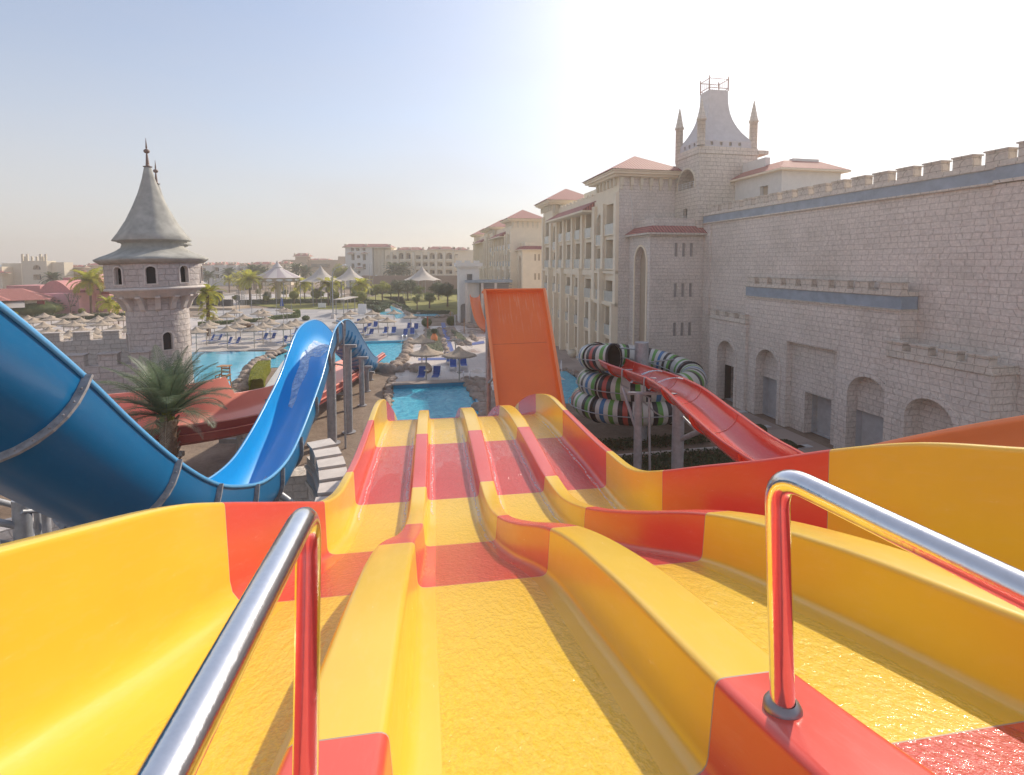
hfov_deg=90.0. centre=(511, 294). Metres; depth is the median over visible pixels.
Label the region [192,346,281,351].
pool deck
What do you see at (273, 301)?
hedge
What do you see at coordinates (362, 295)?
ball tree
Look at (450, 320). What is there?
bush
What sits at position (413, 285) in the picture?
tree
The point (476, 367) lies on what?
pool deck
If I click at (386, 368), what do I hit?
boulder
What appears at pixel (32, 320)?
thatched umbrella
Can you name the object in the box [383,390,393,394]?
boulder
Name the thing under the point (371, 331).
sun lounger
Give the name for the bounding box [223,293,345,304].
hedge
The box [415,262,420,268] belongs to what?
window
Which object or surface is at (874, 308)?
castle wall
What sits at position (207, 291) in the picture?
palm tree
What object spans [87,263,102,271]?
villa block
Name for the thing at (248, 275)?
palm tree
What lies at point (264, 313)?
thatched umbrella
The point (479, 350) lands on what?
pool deck
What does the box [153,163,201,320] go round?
castle tower
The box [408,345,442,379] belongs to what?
thatched umbrella
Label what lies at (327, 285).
palm tree
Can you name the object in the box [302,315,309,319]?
bush
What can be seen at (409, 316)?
thatched umbrella
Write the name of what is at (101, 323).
thatched umbrella
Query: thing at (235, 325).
thatched umbrella
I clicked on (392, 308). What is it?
stream water
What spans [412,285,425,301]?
tree
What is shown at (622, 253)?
hotel wing
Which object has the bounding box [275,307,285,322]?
thatched umbrella
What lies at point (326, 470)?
white slatted steps
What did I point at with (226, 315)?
thatched umbrella
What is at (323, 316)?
plaza
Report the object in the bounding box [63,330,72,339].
thatched umbrella
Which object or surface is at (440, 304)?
grass
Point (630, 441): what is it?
ground cover
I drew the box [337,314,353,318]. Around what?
thatched umbrella
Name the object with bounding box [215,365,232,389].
lifeguard chair
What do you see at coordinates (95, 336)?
thatched umbrella
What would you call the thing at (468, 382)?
boulder
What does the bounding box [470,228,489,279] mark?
hotel wing
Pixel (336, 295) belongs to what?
ball tree
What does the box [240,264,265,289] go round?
palm tree
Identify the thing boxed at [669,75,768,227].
stone tower
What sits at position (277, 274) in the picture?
tent canopy
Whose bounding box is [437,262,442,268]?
window
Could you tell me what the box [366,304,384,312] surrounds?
hedge
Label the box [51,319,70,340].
thatched umbrella
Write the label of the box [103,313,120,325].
thatched umbrella
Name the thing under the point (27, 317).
thatched umbrella
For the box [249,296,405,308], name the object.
grass
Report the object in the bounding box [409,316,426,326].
pool deck
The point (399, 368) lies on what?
boulder
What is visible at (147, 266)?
window frame
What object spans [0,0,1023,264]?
sky
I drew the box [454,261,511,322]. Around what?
castle gate
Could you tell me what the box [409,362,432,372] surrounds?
boulder
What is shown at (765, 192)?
window
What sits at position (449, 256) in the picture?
window
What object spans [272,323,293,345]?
thatched umbrella
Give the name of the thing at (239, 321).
thatched umbrella
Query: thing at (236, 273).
palm tree
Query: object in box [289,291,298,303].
ball tree
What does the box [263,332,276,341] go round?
sun lounger
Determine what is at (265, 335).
sun lounger
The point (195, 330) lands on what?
thatched umbrella
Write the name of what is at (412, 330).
sun lounger
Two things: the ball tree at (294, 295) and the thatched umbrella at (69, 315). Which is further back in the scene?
the ball tree at (294, 295)
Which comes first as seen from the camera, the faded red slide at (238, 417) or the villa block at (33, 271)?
the faded red slide at (238, 417)
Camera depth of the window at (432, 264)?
213.73 m
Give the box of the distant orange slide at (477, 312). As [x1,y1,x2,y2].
[470,294,484,331]
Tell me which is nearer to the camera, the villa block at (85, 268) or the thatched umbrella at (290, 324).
the thatched umbrella at (290, 324)
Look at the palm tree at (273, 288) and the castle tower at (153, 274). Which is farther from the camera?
the palm tree at (273, 288)
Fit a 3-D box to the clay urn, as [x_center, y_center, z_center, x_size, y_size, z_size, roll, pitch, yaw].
[-9.313,4.906,61.221,0.840,1.872,0.856,0,3,0]
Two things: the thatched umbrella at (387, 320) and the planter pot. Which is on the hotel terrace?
the planter pot
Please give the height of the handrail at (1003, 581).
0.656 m
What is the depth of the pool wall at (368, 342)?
61.70 m
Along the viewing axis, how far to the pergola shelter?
96.68 m
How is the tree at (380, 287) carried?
on the ground at (208, 459)
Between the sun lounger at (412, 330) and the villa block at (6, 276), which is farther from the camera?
the villa block at (6, 276)
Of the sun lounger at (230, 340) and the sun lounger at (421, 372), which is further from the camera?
the sun lounger at (230, 340)
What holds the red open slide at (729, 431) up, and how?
on the ground at (208, 459)
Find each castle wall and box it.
[41,329,128,364]
[66,351,162,393]
[701,141,1023,448]
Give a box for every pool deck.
[30,317,291,347]
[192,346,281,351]
[395,359,564,382]
[406,331,485,361]
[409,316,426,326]
[415,325,481,331]
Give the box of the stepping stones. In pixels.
[737,410,812,448]
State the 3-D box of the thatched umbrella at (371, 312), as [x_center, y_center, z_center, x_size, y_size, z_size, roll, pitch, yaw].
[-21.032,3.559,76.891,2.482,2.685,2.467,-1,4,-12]
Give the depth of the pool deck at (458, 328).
75.64 m
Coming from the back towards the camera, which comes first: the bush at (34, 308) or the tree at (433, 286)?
the tree at (433, 286)
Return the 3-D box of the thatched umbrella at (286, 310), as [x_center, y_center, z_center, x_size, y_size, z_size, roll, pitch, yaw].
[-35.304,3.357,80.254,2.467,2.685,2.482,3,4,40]
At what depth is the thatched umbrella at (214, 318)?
68.25 m
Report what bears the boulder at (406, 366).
on the pool deck at (476, 367)
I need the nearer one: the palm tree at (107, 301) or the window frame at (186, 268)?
the window frame at (186, 268)
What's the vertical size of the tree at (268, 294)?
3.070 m
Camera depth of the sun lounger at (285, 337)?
60.72 m
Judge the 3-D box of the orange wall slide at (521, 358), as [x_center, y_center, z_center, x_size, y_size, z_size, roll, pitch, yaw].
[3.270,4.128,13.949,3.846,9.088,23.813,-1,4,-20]
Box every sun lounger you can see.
[201,334,215,343]
[210,334,222,341]
[218,337,232,345]
[228,337,240,344]
[255,333,268,341]
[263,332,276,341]
[274,335,287,343]
[366,328,373,334]
[372,321,377,328]
[401,329,407,335]
[410,327,414,335]
[416,366,425,380]
[431,366,440,379]
[449,359,456,367]
[460,358,467,366]
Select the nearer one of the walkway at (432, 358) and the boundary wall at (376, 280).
the walkway at (432, 358)
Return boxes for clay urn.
[431,328,437,340]
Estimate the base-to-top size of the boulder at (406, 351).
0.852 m
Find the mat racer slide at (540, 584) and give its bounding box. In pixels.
[0,394,1023,774]
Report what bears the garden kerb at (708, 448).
on the ground at (208, 459)
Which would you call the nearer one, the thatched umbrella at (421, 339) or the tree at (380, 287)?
the thatched umbrella at (421, 339)
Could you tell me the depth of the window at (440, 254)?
213.57 m
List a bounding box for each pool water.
[192,351,285,385]
[270,343,402,367]
[391,386,478,419]
[560,371,577,403]
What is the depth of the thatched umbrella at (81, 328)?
56.22 m
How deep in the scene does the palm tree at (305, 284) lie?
127.28 m
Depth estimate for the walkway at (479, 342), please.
61.12 m
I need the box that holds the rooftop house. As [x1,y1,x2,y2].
[730,157,850,199]
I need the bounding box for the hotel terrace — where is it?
[556,346,584,377]
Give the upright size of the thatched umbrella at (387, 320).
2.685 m
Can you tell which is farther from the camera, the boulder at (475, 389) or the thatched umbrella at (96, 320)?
the thatched umbrella at (96, 320)
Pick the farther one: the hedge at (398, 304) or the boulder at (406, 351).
the hedge at (398, 304)
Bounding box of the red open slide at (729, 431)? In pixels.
[598,358,803,470]
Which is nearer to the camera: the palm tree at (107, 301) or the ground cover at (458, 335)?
the ground cover at (458, 335)
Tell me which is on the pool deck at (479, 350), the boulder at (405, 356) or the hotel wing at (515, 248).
the boulder at (405, 356)
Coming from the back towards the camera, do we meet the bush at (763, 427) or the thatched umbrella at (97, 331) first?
the thatched umbrella at (97, 331)
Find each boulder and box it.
[231,378,243,384]
[236,383,248,390]
[242,364,252,370]
[265,351,277,355]
[378,363,396,372]
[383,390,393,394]
[384,384,392,388]
[394,365,404,372]
[395,354,408,360]
[399,349,411,354]
[402,343,413,348]
[403,363,411,369]
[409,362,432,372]
[463,379,473,386]
[466,385,478,391]
[469,387,480,393]
[469,392,483,396]
[471,402,485,410]
[472,377,485,380]
[472,394,485,399]
[477,410,485,415]
[480,385,491,392]
[571,369,579,374]
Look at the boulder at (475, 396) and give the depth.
35.80 m
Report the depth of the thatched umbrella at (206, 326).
59.53 m
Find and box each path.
[265,360,283,386]
[728,404,829,452]
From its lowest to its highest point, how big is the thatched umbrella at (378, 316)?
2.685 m
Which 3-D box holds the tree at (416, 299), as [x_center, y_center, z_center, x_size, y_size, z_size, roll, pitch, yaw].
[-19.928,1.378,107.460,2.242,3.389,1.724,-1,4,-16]
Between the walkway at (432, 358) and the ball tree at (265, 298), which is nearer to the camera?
the walkway at (432, 358)
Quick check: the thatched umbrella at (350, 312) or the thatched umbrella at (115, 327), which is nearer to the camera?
the thatched umbrella at (115, 327)
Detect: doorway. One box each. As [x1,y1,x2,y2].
[724,364,732,401]
[762,376,776,418]
[811,394,830,438]
[855,409,882,445]
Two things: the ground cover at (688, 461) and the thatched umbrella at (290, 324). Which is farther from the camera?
the thatched umbrella at (290, 324)
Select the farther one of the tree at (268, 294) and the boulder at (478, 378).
the tree at (268, 294)
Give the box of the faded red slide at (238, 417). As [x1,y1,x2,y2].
[108,352,385,456]
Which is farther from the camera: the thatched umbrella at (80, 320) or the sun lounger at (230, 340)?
the thatched umbrella at (80, 320)
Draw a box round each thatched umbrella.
[23,315,38,320]
[28,318,44,326]
[34,313,54,328]
[34,322,56,329]
[40,315,61,323]
[40,327,62,332]
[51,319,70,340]
[60,313,78,329]
[61,320,85,329]
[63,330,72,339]
[71,317,89,322]
[72,326,91,331]
[75,311,93,326]
[85,317,101,334]
[89,320,113,338]
[92,327,101,334]
[93,333,102,338]
[102,316,116,327]
[102,324,122,330]
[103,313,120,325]
[116,315,125,334]
[191,327,207,349]
[193,312,205,323]
[197,323,216,344]
[198,320,219,339]
[204,315,223,333]
[215,326,238,348]
[218,313,235,318]
[227,309,242,320]
[229,318,249,336]
[229,322,246,340]
[234,314,252,329]
[241,323,253,327]
[242,325,264,347]
[249,310,262,324]
[255,316,274,329]
[256,311,273,316]
[256,322,272,337]
[264,319,279,339]
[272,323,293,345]
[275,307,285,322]
[280,308,294,312]
[285,321,300,340]
[292,319,304,324]
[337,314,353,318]
[343,310,357,319]
[354,318,371,337]
[358,315,375,333]
[364,310,379,325]
[372,314,385,332]
[379,317,396,336]
[386,310,401,326]
[402,313,418,326]
[407,334,435,361]
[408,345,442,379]
[441,346,476,380]
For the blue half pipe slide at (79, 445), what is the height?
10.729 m
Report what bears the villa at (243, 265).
on the ground at (208, 459)
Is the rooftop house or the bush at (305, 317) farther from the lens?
the bush at (305, 317)
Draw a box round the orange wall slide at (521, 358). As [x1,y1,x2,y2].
[482,288,1023,446]
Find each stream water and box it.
[380,306,404,317]
[413,314,439,315]
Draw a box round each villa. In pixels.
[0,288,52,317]
[202,262,215,285]
[214,262,227,285]
[227,262,239,285]
[239,263,249,284]
[250,262,274,284]
[273,261,300,284]
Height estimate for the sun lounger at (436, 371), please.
1.022 m
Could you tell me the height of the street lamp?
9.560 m
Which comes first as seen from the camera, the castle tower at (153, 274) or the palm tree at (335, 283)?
the castle tower at (153, 274)
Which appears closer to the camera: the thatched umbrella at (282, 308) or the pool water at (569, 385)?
the pool water at (569, 385)
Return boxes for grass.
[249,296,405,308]
[376,293,456,314]
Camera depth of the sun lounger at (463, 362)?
47.21 m
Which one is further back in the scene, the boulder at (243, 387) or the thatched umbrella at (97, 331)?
the thatched umbrella at (97, 331)
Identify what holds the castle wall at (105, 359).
on the ground at (208, 459)
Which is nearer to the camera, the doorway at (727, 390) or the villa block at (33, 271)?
the doorway at (727, 390)
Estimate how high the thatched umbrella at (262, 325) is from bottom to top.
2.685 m
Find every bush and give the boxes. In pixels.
[12,301,65,316]
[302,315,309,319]
[421,318,431,326]
[446,316,455,325]
[756,424,767,431]
[780,439,797,448]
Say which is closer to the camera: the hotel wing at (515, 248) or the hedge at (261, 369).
the hedge at (261, 369)
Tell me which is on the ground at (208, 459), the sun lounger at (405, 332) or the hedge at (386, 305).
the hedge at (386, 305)
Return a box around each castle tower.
[93,138,208,383]
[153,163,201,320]
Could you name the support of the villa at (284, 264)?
on the ground at (208, 459)
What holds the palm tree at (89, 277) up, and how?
on the ground at (208, 459)
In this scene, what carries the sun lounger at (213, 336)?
on the pool deck at (246, 341)
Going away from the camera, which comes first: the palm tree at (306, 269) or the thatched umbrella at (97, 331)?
the thatched umbrella at (97, 331)
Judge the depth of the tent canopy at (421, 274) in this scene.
140.06 m
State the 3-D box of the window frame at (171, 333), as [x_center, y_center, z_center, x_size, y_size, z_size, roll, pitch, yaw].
[-19.617,2.609,29.161,0.264,1.147,0.632,3,5,41]
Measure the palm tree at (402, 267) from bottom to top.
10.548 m
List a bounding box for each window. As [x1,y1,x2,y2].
[399,253,402,260]
[406,253,410,260]
[415,255,420,261]
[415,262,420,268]
[430,253,434,260]
[430,262,434,268]
[437,253,442,260]
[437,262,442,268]
[445,253,451,260]
[445,262,451,268]
[446,270,451,275]
[763,186,767,194]
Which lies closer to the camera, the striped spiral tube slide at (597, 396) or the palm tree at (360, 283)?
the striped spiral tube slide at (597, 396)
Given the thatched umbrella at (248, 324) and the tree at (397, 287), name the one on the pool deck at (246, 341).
the thatched umbrella at (248, 324)
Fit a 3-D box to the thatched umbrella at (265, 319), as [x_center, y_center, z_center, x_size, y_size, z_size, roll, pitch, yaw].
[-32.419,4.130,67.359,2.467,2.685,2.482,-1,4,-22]
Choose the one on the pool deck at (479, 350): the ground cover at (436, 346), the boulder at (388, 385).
the ground cover at (436, 346)
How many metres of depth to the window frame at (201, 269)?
30.85 m
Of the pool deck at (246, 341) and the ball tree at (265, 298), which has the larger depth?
the ball tree at (265, 298)
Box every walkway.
[418,358,445,359]
[441,323,453,351]
[468,341,483,345]
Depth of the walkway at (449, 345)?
66.13 m
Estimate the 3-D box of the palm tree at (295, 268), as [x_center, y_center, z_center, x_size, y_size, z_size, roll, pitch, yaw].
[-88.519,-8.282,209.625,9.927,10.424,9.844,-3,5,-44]
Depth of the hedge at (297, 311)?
92.08 m
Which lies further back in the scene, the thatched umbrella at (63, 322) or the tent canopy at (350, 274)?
the tent canopy at (350, 274)
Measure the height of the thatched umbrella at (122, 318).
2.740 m
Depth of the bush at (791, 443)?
25.71 m
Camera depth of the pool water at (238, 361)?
50.02 m
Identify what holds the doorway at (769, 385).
in the castle wall at (874, 308)
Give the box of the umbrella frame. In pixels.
[439,338,472,367]
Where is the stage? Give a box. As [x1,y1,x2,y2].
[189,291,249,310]
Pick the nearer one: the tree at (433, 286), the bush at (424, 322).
the bush at (424, 322)
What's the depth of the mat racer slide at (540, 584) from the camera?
2.27 m
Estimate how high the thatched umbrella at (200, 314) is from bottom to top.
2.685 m
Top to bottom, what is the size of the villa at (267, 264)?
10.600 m
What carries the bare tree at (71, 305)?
on the ground at (208, 459)
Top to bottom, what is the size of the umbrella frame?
2.730 m
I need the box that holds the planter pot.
[568,349,575,357]
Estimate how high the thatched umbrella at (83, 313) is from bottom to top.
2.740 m
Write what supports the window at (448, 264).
in the hotel block at (436, 261)
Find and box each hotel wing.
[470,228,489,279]
[484,210,541,288]
[534,156,706,364]
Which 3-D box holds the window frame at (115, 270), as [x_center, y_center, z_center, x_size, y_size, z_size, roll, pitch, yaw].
[-21.206,-1.028,27.673,0.654,1.089,0.267,1,3,10]
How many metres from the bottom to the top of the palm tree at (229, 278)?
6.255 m
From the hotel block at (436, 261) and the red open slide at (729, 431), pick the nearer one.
the red open slide at (729, 431)
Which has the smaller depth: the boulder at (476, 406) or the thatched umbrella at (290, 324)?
the boulder at (476, 406)
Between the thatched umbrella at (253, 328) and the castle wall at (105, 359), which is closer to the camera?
the castle wall at (105, 359)
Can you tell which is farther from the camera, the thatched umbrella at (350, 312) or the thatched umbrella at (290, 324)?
the thatched umbrella at (350, 312)
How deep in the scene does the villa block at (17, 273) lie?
189.82 m
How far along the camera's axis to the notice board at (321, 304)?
109.77 m
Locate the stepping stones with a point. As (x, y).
(799, 446)
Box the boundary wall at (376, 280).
[362,276,456,292]
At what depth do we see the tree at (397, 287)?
128.47 m
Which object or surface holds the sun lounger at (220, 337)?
on the pool deck at (246, 341)
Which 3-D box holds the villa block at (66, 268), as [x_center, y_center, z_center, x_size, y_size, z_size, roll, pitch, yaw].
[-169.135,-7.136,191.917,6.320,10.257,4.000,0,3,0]
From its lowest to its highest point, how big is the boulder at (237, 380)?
0.657 m
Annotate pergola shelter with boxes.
[333,296,357,314]
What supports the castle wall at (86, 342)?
on the ground at (208, 459)
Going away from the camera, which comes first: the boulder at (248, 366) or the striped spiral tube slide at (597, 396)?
the striped spiral tube slide at (597, 396)
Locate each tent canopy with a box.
[253,261,302,298]
[299,265,342,305]
[331,266,368,303]
[404,266,441,297]
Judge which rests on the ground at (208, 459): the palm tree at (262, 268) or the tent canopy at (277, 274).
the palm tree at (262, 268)
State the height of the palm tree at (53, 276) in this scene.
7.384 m
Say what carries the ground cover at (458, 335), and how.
on the pool deck at (479, 350)
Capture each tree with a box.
[39,271,66,284]
[64,293,80,313]
[65,268,104,312]
[94,295,120,314]
[106,302,124,323]
[192,281,226,335]
[203,270,218,283]
[218,267,237,279]
[221,274,235,292]
[231,271,241,288]
[233,269,265,299]
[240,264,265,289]
[256,267,269,288]
[262,291,271,297]
[262,296,268,303]
[269,282,288,291]
[285,262,306,287]
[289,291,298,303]
[294,277,314,298]
[298,265,315,277]
[310,289,320,303]
[315,276,339,304]
[329,290,339,304]
[332,263,353,286]
[333,277,345,290]
[350,277,373,293]
[355,291,366,300]
[370,290,378,299]
[371,280,390,299]
[383,262,404,275]
[390,262,413,275]
[390,280,410,301]
[401,279,418,300]
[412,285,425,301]
[412,294,421,308]
[423,292,435,300]
[426,294,433,307]
[428,281,442,299]
[433,282,454,306]
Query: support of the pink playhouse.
on the ground at (208, 459)
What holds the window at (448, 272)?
in the hotel block at (436, 261)
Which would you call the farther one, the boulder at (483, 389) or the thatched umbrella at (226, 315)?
the thatched umbrella at (226, 315)
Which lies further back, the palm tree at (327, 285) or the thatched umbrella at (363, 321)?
the palm tree at (327, 285)
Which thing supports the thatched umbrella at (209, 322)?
on the pool deck at (246, 341)
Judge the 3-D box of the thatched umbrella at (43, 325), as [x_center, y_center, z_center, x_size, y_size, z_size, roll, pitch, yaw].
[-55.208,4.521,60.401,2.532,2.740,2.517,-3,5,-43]
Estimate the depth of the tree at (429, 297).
109.66 m
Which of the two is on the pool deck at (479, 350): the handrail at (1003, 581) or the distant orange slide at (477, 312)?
the distant orange slide at (477, 312)
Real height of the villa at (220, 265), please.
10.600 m
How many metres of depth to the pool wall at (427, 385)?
39.45 m
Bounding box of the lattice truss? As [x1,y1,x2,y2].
[241,291,246,304]
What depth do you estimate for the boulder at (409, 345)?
57.65 m
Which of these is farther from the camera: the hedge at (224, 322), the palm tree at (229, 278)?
the palm tree at (229, 278)
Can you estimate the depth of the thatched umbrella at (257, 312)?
76.44 m
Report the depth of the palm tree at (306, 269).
208.40 m
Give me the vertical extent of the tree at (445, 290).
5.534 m
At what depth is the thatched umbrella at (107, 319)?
66.46 m
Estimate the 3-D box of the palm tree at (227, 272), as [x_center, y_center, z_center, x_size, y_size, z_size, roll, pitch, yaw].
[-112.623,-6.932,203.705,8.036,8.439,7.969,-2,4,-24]
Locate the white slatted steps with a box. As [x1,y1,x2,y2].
[304,438,346,501]
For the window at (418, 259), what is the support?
in the hotel block at (436, 261)
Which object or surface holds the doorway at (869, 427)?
in the castle wall at (874, 308)
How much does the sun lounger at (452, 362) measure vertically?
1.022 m
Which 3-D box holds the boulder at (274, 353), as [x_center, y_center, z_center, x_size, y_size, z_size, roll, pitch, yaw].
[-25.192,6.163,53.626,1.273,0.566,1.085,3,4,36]
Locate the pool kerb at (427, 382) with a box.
[392,379,465,385]
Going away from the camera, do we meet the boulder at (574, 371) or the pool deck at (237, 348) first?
the boulder at (574, 371)
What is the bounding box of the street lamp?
[331,264,345,318]
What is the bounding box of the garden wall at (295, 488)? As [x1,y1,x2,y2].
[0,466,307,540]
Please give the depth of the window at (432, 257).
213.57 m
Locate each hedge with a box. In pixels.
[34,313,124,319]
[198,316,274,324]
[238,298,366,304]
[248,360,270,389]
[272,314,298,319]
[292,309,300,316]
[363,301,390,308]
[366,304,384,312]
[367,299,408,307]
[402,307,449,313]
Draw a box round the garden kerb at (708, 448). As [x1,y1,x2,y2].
[617,446,718,456]
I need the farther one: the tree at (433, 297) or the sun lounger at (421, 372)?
the tree at (433, 297)
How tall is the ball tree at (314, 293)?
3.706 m
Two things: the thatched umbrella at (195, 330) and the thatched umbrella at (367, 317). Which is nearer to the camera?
the thatched umbrella at (195, 330)
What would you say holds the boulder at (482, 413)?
on the ground at (208, 459)
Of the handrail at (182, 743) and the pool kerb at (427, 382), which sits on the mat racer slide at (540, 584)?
the handrail at (182, 743)
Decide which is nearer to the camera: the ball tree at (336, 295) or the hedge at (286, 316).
the hedge at (286, 316)
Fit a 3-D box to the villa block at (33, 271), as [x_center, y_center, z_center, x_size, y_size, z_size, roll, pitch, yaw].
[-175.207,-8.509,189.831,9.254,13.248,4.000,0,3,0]
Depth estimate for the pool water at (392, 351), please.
55.12 m
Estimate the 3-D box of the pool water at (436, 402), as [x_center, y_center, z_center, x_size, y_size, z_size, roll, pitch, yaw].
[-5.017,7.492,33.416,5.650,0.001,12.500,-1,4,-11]
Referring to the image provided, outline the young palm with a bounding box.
[96,345,241,458]
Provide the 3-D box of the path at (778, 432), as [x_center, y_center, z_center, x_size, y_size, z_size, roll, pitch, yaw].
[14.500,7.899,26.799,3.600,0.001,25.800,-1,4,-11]
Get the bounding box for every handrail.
[135,507,320,774]
[762,470,1023,719]
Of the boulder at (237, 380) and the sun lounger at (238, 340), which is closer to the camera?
the boulder at (237, 380)
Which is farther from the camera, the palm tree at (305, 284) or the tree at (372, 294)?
the tree at (372, 294)
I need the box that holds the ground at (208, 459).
[0,282,833,518]
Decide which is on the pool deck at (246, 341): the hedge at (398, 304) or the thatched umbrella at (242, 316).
the thatched umbrella at (242, 316)
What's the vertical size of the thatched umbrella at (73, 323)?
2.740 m
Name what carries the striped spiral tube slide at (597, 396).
on the ground at (208, 459)
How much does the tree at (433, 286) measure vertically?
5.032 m
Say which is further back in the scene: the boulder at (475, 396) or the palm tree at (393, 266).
the palm tree at (393, 266)
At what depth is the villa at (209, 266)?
225.05 m
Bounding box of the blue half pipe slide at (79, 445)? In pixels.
[0,301,377,543]
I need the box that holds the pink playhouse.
[6,277,121,313]
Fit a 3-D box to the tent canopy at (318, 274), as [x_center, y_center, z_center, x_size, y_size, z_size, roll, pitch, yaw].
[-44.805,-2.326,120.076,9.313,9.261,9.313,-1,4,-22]
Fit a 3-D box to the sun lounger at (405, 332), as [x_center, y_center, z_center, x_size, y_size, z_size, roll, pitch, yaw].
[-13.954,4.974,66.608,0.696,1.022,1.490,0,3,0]
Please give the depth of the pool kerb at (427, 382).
39.87 m
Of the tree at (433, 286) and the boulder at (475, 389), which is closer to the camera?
the boulder at (475, 389)
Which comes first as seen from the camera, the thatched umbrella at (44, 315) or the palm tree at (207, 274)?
the thatched umbrella at (44, 315)
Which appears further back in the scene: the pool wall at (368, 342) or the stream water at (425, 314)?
the stream water at (425, 314)
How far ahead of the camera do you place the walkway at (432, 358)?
51.17 m
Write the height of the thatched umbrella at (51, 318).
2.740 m
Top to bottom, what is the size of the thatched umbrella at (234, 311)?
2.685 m
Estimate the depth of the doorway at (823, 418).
28.71 m
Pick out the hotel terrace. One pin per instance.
(567, 360)
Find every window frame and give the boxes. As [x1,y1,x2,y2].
[112,266,123,285]
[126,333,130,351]
[143,265,157,284]
[161,331,174,351]
[178,264,189,283]
[200,264,202,282]
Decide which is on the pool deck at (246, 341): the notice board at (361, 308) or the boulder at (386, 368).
the notice board at (361, 308)
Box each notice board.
[318,303,325,306]
[358,304,365,315]
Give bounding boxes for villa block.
[0,267,12,288]
[1,263,22,284]
[21,254,55,284]
[51,262,73,279]
[73,265,92,276]
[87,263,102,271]
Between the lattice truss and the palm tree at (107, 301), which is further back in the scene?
the lattice truss
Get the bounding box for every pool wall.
[287,340,403,345]
[393,382,477,401]
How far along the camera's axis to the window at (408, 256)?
213.57 m
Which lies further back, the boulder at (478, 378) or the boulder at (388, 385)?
the boulder at (478, 378)
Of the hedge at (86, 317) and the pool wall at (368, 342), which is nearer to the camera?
the pool wall at (368, 342)
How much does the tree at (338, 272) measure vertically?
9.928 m
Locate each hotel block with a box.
[342,244,395,286]
[385,247,472,275]
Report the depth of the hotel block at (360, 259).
211.80 m
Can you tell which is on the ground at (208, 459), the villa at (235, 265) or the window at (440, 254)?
the villa at (235, 265)
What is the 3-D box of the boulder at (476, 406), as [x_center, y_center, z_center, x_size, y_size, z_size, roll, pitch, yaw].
[-2.037,7.347,33.747,1.181,0.612,1.265,3,5,40]
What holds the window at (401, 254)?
in the hotel block at (436, 261)
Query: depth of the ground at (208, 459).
29.38 m
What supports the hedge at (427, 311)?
on the ground at (208, 459)
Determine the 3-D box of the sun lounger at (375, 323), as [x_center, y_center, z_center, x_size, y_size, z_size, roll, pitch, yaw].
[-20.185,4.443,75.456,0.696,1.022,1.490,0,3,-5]
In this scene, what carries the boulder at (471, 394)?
on the pool deck
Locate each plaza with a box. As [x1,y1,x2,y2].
[205,308,418,342]
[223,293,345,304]
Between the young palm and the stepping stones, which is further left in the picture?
the young palm
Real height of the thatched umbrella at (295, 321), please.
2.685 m
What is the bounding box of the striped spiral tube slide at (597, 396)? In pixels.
[568,341,707,442]
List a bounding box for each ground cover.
[426,329,443,351]
[451,329,465,339]
[598,432,710,450]
[618,447,734,470]
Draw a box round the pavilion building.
[282,253,345,277]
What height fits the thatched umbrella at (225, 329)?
2.685 m
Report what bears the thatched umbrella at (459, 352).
on the pool kerb
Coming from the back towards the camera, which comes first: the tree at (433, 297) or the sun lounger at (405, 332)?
the tree at (433, 297)
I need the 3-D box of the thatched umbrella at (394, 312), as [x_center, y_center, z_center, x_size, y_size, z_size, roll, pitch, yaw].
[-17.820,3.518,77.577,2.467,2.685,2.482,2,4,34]
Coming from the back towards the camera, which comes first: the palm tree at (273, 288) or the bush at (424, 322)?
the palm tree at (273, 288)
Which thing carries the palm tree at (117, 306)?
on the pool deck at (246, 341)
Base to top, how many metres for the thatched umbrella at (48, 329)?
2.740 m
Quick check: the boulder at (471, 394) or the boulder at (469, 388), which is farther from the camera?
the boulder at (469, 388)
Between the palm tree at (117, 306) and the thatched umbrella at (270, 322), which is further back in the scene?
the palm tree at (117, 306)

